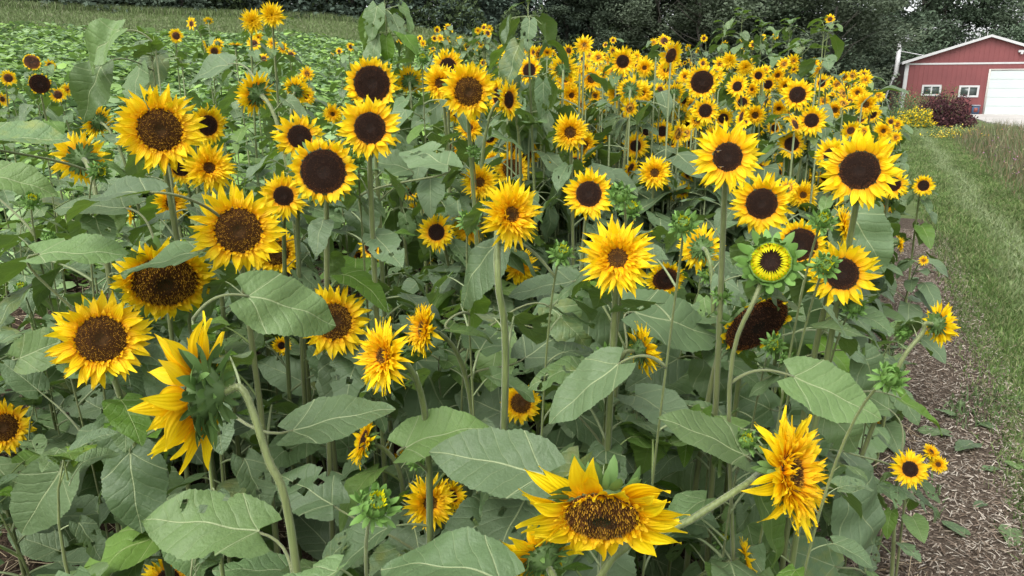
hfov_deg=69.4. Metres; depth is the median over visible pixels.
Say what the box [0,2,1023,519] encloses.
ground
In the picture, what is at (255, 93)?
sunflower
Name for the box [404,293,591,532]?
sunflower
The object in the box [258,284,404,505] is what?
sunflower
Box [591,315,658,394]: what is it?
sunflower
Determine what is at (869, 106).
sunflower
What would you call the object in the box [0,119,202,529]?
budding sunflower
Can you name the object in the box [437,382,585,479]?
sunflower
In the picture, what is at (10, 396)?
leafy sunflower stalk
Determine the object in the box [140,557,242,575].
sunflower
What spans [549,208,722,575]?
budding sunflower
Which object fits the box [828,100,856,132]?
sunflower
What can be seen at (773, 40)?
sunflower
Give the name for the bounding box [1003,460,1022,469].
fallen leaf
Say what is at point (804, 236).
sunflower
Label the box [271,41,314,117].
sunflower
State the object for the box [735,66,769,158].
sunflower
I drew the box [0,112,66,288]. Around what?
leafy sunflower stalk
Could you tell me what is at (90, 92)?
tall sunflower
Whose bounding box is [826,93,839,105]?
sunflower
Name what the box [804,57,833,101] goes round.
sunflower
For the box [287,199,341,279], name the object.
leafy sunflower stalk
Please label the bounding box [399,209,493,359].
sunflower
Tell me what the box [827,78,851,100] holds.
sunflower
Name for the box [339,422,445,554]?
sunflower
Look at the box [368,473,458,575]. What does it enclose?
sunflower
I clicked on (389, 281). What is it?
sunflower
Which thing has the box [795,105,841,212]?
sunflower
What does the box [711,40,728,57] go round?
sunflower
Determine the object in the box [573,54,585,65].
sunflower
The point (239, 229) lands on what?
sunflower
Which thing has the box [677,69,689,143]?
sunflower
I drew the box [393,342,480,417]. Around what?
budding sunflower
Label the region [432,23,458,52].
sunflower
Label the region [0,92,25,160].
sunflower
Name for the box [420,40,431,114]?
sunflower
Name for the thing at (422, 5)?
spruce tree
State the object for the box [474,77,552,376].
sunflower
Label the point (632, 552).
leafy sunflower stalk
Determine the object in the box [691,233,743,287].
leafy sunflower stalk
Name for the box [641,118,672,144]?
sunflower
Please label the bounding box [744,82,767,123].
sunflower
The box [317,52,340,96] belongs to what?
sunflower
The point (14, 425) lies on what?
sunflower
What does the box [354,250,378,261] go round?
sunflower
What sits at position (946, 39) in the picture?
broadleaf tree
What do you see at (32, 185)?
budding sunflower
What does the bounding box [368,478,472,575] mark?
sunflower
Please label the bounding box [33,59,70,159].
sunflower
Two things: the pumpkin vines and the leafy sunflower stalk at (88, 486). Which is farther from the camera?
the pumpkin vines
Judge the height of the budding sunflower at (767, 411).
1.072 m
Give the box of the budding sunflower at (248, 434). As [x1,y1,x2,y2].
[213,305,258,479]
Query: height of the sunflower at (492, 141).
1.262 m
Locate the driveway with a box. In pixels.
[972,114,1023,126]
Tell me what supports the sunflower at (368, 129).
on the sunflower bed soil
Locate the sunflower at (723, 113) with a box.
[712,108,734,127]
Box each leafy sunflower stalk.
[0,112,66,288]
[0,190,32,294]
[0,201,113,496]
[0,227,50,327]
[0,229,58,330]
[0,251,71,458]
[0,334,116,575]
[0,354,11,383]
[0,456,25,529]
[0,473,89,575]
[1,279,111,415]
[2,144,76,314]
[6,391,108,550]
[7,529,112,565]
[20,143,129,330]
[26,293,185,575]
[27,372,101,483]
[36,428,120,575]
[37,283,113,413]
[50,181,117,413]
[76,456,218,575]
[82,267,107,391]
[84,17,256,483]
[84,333,278,575]
[88,226,184,518]
[97,143,145,300]
[100,233,178,390]
[110,164,193,320]
[128,174,162,227]
[137,51,258,351]
[154,177,184,234]
[154,343,230,462]
[158,236,262,476]
[171,449,242,481]
[177,183,194,236]
[181,270,394,575]
[189,551,228,575]
[207,113,263,192]
[217,129,264,335]
[222,329,265,386]
[226,311,272,450]
[227,173,289,365]
[228,157,323,411]
[231,397,318,518]
[245,335,298,366]
[249,335,315,367]
[252,163,314,336]
[269,116,341,277]
[270,143,317,261]
[272,390,381,509]
[279,528,359,575]
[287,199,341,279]
[292,338,309,403]
[307,126,360,294]
[310,249,365,306]
[319,139,354,296]
[320,174,418,423]
[330,171,395,295]
[349,160,391,295]
[354,236,425,327]
[356,316,479,459]
[363,265,418,350]
[383,141,421,238]
[387,226,437,350]
[389,478,415,497]
[395,143,459,312]
[401,351,468,479]
[405,308,500,479]
[406,197,473,365]
[414,156,480,294]
[422,174,461,318]
[472,352,533,385]
[501,239,556,425]
[511,259,576,403]
[511,300,554,437]
[517,202,558,402]
[533,548,640,575]
[540,388,618,437]
[586,404,658,498]
[615,336,694,558]
[622,328,685,446]
[624,186,698,313]
[634,394,718,575]
[662,252,757,435]
[681,286,724,358]
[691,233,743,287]
[714,349,763,512]
[716,270,884,513]
[717,499,808,575]
[737,292,777,431]
[758,350,822,459]
[786,535,879,575]
[789,449,874,575]
[810,446,887,538]
[855,320,903,467]
[880,336,907,424]
[881,163,905,298]
[887,145,910,239]
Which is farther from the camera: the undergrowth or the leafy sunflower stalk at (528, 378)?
the undergrowth
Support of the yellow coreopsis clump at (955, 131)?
on the ground at (910, 208)
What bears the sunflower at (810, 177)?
on the sunflower bed soil
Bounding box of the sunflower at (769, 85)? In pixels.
[743,75,777,125]
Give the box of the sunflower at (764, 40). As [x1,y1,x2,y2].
[753,34,770,64]
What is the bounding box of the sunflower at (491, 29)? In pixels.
[475,25,497,80]
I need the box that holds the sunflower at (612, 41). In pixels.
[604,37,623,53]
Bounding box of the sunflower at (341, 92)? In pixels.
[327,47,346,117]
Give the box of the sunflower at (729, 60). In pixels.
[718,51,752,109]
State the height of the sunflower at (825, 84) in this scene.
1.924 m
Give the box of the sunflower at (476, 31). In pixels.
[469,27,490,131]
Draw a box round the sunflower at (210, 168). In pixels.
[174,139,284,461]
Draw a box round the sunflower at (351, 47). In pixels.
[335,42,361,104]
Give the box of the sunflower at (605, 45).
[603,42,608,53]
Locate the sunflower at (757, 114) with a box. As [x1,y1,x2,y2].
[730,103,767,133]
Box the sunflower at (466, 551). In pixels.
[381,525,583,575]
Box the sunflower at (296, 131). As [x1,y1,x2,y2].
[220,110,356,561]
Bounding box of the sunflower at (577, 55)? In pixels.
[569,48,580,58]
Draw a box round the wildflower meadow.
[948,118,1023,202]
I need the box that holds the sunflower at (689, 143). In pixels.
[685,137,696,149]
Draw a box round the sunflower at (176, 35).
[157,28,202,180]
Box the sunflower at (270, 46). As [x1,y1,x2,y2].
[259,37,292,130]
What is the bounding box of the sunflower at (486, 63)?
[479,59,493,74]
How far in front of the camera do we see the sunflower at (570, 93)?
4.33 m
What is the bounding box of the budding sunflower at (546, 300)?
[533,296,651,442]
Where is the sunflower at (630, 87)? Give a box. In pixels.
[590,73,645,175]
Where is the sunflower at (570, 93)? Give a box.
[554,81,584,110]
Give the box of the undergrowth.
[1,0,889,106]
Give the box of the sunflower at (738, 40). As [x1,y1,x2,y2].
[736,38,751,54]
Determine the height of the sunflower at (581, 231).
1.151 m
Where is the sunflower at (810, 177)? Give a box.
[806,169,811,183]
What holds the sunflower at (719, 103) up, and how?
on the sunflower bed soil
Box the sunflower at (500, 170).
[491,150,537,185]
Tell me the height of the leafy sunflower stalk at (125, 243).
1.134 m
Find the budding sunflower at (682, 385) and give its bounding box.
[628,267,751,434]
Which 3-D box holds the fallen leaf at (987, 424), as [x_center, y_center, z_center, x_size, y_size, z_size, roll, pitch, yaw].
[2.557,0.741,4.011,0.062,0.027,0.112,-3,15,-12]
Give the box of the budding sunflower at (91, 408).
[0,231,168,526]
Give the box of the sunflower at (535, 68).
[519,56,585,225]
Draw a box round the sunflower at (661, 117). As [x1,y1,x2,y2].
[623,111,674,200]
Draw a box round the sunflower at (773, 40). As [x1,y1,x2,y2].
[763,33,782,72]
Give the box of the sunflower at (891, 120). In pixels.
[882,115,897,155]
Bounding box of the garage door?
[982,69,1023,113]
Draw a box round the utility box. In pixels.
[971,105,980,113]
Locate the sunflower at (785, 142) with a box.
[761,128,819,219]
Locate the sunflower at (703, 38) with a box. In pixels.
[691,34,719,56]
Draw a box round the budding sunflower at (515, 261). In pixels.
[441,144,524,339]
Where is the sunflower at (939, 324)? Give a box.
[822,300,960,542]
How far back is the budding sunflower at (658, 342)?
3.08 m
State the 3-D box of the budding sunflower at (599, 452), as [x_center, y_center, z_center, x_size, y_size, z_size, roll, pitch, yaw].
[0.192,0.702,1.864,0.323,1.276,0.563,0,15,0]
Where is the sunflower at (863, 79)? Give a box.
[846,72,872,90]
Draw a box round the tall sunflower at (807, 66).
[791,18,847,183]
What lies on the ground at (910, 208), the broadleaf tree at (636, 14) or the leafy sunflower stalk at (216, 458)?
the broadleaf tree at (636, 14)
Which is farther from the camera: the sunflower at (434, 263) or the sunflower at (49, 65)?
the sunflower at (49, 65)
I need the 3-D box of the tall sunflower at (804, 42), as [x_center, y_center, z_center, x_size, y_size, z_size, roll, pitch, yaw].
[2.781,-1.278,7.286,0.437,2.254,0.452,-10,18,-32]
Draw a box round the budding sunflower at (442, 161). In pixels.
[315,141,462,491]
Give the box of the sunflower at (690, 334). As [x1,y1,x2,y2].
[581,277,715,556]
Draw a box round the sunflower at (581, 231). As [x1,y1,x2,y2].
[561,220,591,241]
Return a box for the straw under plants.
[0,204,938,575]
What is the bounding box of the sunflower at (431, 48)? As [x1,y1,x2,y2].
[420,46,436,116]
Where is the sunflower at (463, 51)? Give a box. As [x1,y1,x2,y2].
[458,43,477,66]
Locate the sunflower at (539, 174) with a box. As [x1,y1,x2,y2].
[503,142,546,178]
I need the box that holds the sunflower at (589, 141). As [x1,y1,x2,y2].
[558,130,601,163]
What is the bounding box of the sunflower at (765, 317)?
[622,290,803,572]
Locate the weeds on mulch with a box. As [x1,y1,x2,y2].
[931,383,1023,553]
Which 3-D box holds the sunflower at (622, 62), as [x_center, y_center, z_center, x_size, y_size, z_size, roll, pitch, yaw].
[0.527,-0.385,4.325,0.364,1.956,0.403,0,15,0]
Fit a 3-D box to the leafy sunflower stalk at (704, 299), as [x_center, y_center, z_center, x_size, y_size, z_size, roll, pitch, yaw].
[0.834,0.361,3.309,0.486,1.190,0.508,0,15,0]
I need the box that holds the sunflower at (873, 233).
[768,203,893,408]
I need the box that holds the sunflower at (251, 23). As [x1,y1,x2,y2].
[218,8,288,183]
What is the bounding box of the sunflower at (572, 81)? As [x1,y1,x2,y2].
[552,72,581,117]
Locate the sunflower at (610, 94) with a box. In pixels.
[598,89,642,167]
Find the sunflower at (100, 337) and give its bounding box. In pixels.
[9,233,249,575]
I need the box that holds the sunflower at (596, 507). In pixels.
[429,426,690,575]
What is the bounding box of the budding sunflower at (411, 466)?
[350,459,472,571]
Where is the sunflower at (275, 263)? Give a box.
[227,228,317,453]
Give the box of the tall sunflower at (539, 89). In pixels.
[488,0,575,427]
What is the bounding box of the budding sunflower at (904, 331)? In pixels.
[841,324,912,565]
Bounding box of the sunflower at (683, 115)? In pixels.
[665,106,689,132]
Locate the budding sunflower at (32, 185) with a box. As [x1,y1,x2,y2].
[0,160,111,538]
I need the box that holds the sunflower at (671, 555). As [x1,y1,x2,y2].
[663,536,757,575]
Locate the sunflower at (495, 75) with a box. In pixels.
[492,45,502,78]
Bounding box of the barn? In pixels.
[885,33,1023,114]
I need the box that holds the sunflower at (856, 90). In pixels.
[834,83,878,122]
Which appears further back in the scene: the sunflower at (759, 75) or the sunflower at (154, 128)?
the sunflower at (759, 75)
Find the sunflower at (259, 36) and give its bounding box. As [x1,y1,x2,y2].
[243,32,271,94]
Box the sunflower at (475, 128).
[434,118,493,214]
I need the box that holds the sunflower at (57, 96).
[40,87,90,194]
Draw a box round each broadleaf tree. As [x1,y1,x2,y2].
[466,0,544,27]
[474,0,611,48]
[541,0,660,24]
[545,0,657,59]
[575,0,683,52]
[595,0,704,62]
[606,0,728,69]
[639,0,785,83]
[651,0,804,60]
[653,0,818,56]
[677,11,768,76]
[692,0,868,80]
[742,0,913,83]
[762,12,864,84]
[768,0,934,97]
[773,0,922,88]
[838,0,960,84]
[843,43,900,96]
[846,0,1003,70]
[866,19,952,104]
[890,29,958,73]
[897,0,1023,43]
[952,0,1023,44]
[982,0,1023,40]
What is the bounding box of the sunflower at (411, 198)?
[403,188,437,270]
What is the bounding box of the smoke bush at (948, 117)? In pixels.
[912,89,979,127]
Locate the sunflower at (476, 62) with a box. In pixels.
[467,49,477,66]
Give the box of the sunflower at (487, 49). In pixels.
[476,42,494,67]
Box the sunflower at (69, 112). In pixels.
[48,83,85,131]
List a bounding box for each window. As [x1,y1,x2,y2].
[921,85,941,95]
[958,85,979,96]
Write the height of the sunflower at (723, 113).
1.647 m
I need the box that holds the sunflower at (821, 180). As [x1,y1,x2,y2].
[806,171,826,185]
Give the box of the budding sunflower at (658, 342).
[604,327,684,416]
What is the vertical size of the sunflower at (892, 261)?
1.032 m
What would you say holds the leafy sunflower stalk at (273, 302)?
on the sunflower bed soil
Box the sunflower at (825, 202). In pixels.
[799,138,849,211]
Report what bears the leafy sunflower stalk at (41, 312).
on the sunflower bed soil
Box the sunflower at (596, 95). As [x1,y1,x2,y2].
[588,90,613,162]
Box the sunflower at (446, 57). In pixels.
[410,47,491,300]
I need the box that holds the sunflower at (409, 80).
[374,64,448,295]
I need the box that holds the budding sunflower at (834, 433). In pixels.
[749,298,942,547]
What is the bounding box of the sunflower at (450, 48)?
[448,30,467,55]
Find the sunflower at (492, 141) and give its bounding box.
[477,137,499,154]
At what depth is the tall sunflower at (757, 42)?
8.06 m
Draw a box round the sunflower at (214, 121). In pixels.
[190,103,247,478]
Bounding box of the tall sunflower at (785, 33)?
[770,17,807,114]
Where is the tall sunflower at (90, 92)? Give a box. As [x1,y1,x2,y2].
[68,25,194,320]
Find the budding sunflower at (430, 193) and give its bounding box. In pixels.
[386,51,466,308]
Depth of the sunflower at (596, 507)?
1.16 m
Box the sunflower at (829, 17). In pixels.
[817,14,842,103]
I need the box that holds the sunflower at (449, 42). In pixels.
[429,37,452,121]
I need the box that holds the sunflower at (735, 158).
[632,117,779,569]
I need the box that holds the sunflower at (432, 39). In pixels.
[427,35,437,71]
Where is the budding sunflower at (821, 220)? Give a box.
[666,208,872,573]
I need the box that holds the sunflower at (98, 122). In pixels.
[79,106,194,319]
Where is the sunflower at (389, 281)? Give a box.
[352,243,423,339]
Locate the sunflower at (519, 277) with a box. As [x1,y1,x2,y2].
[500,249,559,434]
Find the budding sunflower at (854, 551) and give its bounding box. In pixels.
[767,361,910,575]
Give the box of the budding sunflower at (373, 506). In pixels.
[283,482,402,575]
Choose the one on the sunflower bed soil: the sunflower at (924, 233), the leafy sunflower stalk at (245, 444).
the leafy sunflower stalk at (245, 444)
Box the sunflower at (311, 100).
[300,87,328,259]
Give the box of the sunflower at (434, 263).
[413,256,437,294]
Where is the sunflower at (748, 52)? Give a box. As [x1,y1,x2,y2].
[743,41,759,79]
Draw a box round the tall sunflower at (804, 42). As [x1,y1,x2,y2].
[778,38,829,103]
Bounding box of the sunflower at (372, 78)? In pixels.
[331,55,426,464]
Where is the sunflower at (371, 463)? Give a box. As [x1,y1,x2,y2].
[319,428,407,479]
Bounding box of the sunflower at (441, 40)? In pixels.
[425,34,448,71]
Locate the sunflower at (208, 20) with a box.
[194,17,232,154]
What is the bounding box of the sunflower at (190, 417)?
[127,311,300,572]
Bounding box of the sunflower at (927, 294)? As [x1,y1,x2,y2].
[877,255,949,363]
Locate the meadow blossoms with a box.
[978,127,1023,173]
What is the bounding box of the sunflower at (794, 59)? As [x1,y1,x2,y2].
[765,53,802,117]
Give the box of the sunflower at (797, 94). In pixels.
[764,78,835,236]
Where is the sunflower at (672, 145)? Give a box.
[661,136,682,147]
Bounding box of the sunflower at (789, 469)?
[595,405,833,575]
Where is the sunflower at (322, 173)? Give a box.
[287,135,399,575]
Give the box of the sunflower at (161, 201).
[122,184,195,473]
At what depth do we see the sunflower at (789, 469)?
1.27 m
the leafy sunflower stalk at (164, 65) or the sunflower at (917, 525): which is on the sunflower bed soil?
the leafy sunflower stalk at (164, 65)
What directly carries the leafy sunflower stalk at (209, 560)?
on the sunflower bed soil
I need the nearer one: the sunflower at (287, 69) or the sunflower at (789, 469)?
the sunflower at (789, 469)
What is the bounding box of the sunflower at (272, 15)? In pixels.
[238,1,324,276]
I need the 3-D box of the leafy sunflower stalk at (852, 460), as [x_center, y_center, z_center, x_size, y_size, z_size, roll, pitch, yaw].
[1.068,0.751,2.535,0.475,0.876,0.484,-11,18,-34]
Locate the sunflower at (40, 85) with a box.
[16,71,87,283]
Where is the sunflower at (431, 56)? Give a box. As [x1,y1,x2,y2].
[420,52,438,92]
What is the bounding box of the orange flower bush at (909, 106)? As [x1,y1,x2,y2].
[884,84,931,118]
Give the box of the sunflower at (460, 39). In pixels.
[454,36,469,64]
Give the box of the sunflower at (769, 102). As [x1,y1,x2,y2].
[757,92,781,130]
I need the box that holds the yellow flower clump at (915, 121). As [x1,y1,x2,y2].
[897,103,937,128]
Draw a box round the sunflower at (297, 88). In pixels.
[259,75,341,267]
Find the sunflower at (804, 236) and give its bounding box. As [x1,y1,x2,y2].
[731,218,849,460]
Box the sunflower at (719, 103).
[704,86,726,129]
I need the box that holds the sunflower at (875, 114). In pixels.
[862,106,893,150]
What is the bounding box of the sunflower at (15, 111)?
[0,85,34,116]
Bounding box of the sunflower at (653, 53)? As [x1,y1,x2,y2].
[646,34,670,84]
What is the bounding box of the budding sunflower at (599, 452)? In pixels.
[552,341,672,575]
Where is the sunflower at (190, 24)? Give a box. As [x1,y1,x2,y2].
[186,17,221,103]
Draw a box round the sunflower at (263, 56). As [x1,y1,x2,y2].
[251,54,282,177]
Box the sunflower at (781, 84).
[764,76,794,158]
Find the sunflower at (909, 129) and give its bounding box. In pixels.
[893,118,912,173]
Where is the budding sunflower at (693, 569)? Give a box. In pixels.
[682,532,729,575]
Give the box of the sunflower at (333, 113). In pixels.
[318,102,346,290]
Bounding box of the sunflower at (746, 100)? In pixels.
[731,94,755,126]
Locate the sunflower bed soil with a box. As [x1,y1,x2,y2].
[0,117,891,575]
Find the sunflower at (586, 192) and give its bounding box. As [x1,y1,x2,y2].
[474,166,626,483]
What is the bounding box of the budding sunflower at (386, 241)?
[327,150,424,482]
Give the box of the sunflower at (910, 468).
[789,388,930,575]
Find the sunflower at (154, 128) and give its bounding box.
[110,83,283,560]
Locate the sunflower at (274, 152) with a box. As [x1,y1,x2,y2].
[265,72,307,159]
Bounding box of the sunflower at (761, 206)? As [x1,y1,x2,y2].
[653,171,867,532]
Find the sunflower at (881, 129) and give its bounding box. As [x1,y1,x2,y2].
[873,119,909,215]
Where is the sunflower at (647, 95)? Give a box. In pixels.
[616,80,658,163]
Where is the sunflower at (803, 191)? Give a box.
[788,179,822,225]
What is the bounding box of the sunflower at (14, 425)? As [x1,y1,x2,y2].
[0,397,103,541]
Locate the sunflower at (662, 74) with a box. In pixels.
[647,59,694,138]
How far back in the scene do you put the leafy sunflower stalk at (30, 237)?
4.33 m
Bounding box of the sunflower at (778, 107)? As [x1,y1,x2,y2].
[760,99,787,156]
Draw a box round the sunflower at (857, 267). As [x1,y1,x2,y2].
[779,240,892,570]
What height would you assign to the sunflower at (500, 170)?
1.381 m
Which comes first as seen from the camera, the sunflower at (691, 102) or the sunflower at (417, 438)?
the sunflower at (417, 438)
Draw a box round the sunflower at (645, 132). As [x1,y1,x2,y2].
[640,129,650,139]
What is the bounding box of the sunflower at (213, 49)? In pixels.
[196,45,228,136]
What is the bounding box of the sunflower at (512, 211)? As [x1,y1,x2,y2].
[463,176,552,430]
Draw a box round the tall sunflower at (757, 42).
[743,19,780,96]
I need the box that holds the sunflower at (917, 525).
[882,443,939,575]
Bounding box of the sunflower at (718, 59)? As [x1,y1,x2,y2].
[713,56,737,110]
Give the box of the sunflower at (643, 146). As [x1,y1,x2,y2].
[610,131,658,316]
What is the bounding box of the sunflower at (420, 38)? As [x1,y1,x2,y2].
[415,35,428,94]
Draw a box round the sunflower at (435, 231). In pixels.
[400,214,516,350]
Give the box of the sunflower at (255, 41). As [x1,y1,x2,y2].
[239,36,274,183]
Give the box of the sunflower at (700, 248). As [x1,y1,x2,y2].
[625,222,812,571]
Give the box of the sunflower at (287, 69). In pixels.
[279,49,315,107]
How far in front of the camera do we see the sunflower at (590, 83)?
4.56 m
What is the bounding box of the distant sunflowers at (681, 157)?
[453,34,908,433]
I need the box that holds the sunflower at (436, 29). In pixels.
[431,26,449,58]
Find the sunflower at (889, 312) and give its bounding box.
[877,235,905,321]
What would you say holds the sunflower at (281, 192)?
on the sunflower bed soil
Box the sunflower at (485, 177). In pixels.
[440,163,545,394]
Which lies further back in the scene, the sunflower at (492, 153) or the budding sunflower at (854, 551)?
the sunflower at (492, 153)
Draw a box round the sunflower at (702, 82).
[667,63,719,172]
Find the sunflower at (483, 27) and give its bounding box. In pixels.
[478,23,496,79]
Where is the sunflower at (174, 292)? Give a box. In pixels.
[53,194,240,563]
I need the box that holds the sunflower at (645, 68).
[634,57,653,135]
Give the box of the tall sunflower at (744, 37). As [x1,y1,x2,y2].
[719,7,765,87]
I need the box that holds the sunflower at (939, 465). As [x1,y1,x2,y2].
[874,455,947,560]
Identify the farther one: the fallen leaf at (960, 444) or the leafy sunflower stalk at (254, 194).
the leafy sunflower stalk at (254, 194)
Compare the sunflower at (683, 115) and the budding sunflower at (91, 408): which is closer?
the budding sunflower at (91, 408)
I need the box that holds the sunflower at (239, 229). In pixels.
[66,175,308,553]
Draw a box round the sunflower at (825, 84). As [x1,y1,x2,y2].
[804,74,854,135]
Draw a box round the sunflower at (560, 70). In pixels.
[524,55,600,228]
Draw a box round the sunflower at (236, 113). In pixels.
[203,41,245,172]
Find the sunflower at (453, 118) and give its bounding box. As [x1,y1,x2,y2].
[433,111,464,192]
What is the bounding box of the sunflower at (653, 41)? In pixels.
[641,38,657,82]
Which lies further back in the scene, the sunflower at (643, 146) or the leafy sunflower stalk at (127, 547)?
the sunflower at (643, 146)
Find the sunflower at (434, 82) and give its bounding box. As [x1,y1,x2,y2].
[398,63,477,320]
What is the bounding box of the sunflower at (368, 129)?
[335,95,455,540]
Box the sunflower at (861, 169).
[736,128,905,566]
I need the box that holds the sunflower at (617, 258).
[528,214,670,563]
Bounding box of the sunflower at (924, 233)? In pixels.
[893,175,939,302]
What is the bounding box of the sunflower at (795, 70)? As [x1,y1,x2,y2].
[780,64,807,117]
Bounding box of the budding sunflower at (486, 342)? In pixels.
[426,210,534,525]
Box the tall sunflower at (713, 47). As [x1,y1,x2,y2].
[708,20,740,76]
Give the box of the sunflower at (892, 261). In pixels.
[882,200,904,263]
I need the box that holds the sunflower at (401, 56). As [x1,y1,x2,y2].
[394,39,404,68]
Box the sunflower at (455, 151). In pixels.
[420,138,463,203]
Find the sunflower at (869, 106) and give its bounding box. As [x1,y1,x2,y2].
[821,92,893,212]
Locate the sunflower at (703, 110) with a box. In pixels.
[674,96,719,171]
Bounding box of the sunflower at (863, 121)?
[857,115,866,123]
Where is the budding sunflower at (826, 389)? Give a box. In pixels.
[682,229,881,560]
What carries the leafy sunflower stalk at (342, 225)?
on the sunflower bed soil
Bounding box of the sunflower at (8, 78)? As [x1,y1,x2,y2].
[0,69,43,198]
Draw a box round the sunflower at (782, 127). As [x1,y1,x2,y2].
[762,119,785,157]
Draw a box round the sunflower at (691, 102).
[681,96,695,113]
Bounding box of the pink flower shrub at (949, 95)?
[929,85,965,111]
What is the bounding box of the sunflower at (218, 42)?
[207,36,243,152]
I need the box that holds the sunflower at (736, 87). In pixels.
[717,74,749,127]
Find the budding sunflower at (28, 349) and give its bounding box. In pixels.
[0,280,102,434]
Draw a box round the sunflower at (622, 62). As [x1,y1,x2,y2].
[587,46,636,167]
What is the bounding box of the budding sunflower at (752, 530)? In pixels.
[651,330,809,561]
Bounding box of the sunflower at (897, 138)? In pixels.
[890,131,912,168]
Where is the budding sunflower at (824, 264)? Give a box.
[712,250,861,575]
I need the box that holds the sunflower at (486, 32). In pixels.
[466,29,498,68]
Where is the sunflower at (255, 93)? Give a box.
[188,53,339,485]
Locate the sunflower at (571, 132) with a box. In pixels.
[533,111,628,314]
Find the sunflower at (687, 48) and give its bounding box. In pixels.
[685,44,700,70]
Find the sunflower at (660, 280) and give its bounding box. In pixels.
[627,260,701,341]
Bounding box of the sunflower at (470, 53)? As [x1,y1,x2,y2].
[460,35,481,63]
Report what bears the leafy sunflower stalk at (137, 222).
on the sunflower bed soil
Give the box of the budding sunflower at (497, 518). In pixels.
[440,237,603,544]
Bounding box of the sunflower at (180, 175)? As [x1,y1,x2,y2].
[146,160,228,233]
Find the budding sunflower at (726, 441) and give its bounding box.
[657,409,785,575]
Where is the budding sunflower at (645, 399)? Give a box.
[507,198,688,449]
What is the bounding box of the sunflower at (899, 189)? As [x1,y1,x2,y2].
[868,173,909,342]
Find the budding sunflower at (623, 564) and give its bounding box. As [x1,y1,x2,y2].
[526,180,670,575]
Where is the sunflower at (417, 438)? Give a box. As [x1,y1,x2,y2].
[275,316,489,575]
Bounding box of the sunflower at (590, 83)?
[581,65,613,133]
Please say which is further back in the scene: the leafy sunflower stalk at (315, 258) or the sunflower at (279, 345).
the leafy sunflower stalk at (315, 258)
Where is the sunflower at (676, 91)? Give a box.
[663,82,685,145]
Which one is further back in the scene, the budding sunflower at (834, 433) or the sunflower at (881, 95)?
the sunflower at (881, 95)
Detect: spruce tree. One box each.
[15,0,147,12]
[74,0,216,9]
[131,0,232,15]
[218,0,311,16]
[218,0,318,18]
[259,0,377,18]
[314,0,396,21]
[327,0,439,28]
[387,0,470,36]
[412,0,517,41]
[452,0,523,38]
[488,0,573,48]
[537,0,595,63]
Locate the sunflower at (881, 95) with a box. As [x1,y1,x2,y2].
[864,92,889,128]
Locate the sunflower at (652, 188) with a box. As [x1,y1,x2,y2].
[605,155,690,302]
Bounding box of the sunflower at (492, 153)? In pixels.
[478,150,496,168]
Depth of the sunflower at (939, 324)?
2.41 m
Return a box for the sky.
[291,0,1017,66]
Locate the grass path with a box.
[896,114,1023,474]
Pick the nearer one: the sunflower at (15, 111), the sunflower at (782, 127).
the sunflower at (782, 127)
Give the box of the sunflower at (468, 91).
[417,61,542,428]
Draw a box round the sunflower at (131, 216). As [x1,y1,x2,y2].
[103,204,191,267]
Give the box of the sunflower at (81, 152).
[31,130,153,567]
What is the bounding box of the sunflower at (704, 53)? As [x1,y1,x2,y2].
[695,48,713,61]
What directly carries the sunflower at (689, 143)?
on the sunflower bed soil
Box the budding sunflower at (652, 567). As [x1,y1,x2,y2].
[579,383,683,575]
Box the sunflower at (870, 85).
[855,69,885,96]
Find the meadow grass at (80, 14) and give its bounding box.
[0,0,549,59]
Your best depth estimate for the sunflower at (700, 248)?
2.27 m
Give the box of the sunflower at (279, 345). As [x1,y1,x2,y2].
[235,336,322,521]
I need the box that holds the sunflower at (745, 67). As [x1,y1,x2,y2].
[719,58,758,124]
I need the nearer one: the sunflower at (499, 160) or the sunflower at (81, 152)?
the sunflower at (81, 152)
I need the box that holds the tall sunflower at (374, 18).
[355,0,431,315]
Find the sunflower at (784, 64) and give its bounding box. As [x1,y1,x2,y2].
[765,57,790,113]
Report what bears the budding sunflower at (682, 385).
on the sunflower bed soil
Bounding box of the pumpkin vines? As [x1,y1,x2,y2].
[0,20,491,289]
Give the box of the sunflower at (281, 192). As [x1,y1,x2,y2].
[237,170,363,560]
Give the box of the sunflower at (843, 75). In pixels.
[831,71,854,114]
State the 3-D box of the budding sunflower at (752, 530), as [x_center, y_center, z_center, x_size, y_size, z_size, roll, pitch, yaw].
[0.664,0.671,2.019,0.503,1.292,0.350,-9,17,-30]
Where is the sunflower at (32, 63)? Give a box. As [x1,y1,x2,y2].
[19,53,63,216]
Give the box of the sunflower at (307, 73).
[286,65,326,126]
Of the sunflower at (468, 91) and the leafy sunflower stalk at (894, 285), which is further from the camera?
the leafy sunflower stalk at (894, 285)
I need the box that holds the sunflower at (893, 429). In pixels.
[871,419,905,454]
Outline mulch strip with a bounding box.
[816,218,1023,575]
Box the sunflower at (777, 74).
[730,66,785,138]
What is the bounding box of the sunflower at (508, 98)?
[429,77,534,329]
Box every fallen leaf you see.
[915,425,953,436]
[935,408,954,415]
[942,521,970,536]
[954,439,981,450]
[973,500,987,507]
[975,422,993,427]
[978,465,998,471]
[998,524,1022,546]
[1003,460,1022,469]
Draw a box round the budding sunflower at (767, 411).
[713,342,883,515]
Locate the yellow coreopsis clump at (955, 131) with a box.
[916,124,988,138]
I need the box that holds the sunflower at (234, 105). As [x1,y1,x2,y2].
[214,42,269,179]
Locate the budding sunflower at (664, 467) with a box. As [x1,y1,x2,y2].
[642,283,779,574]

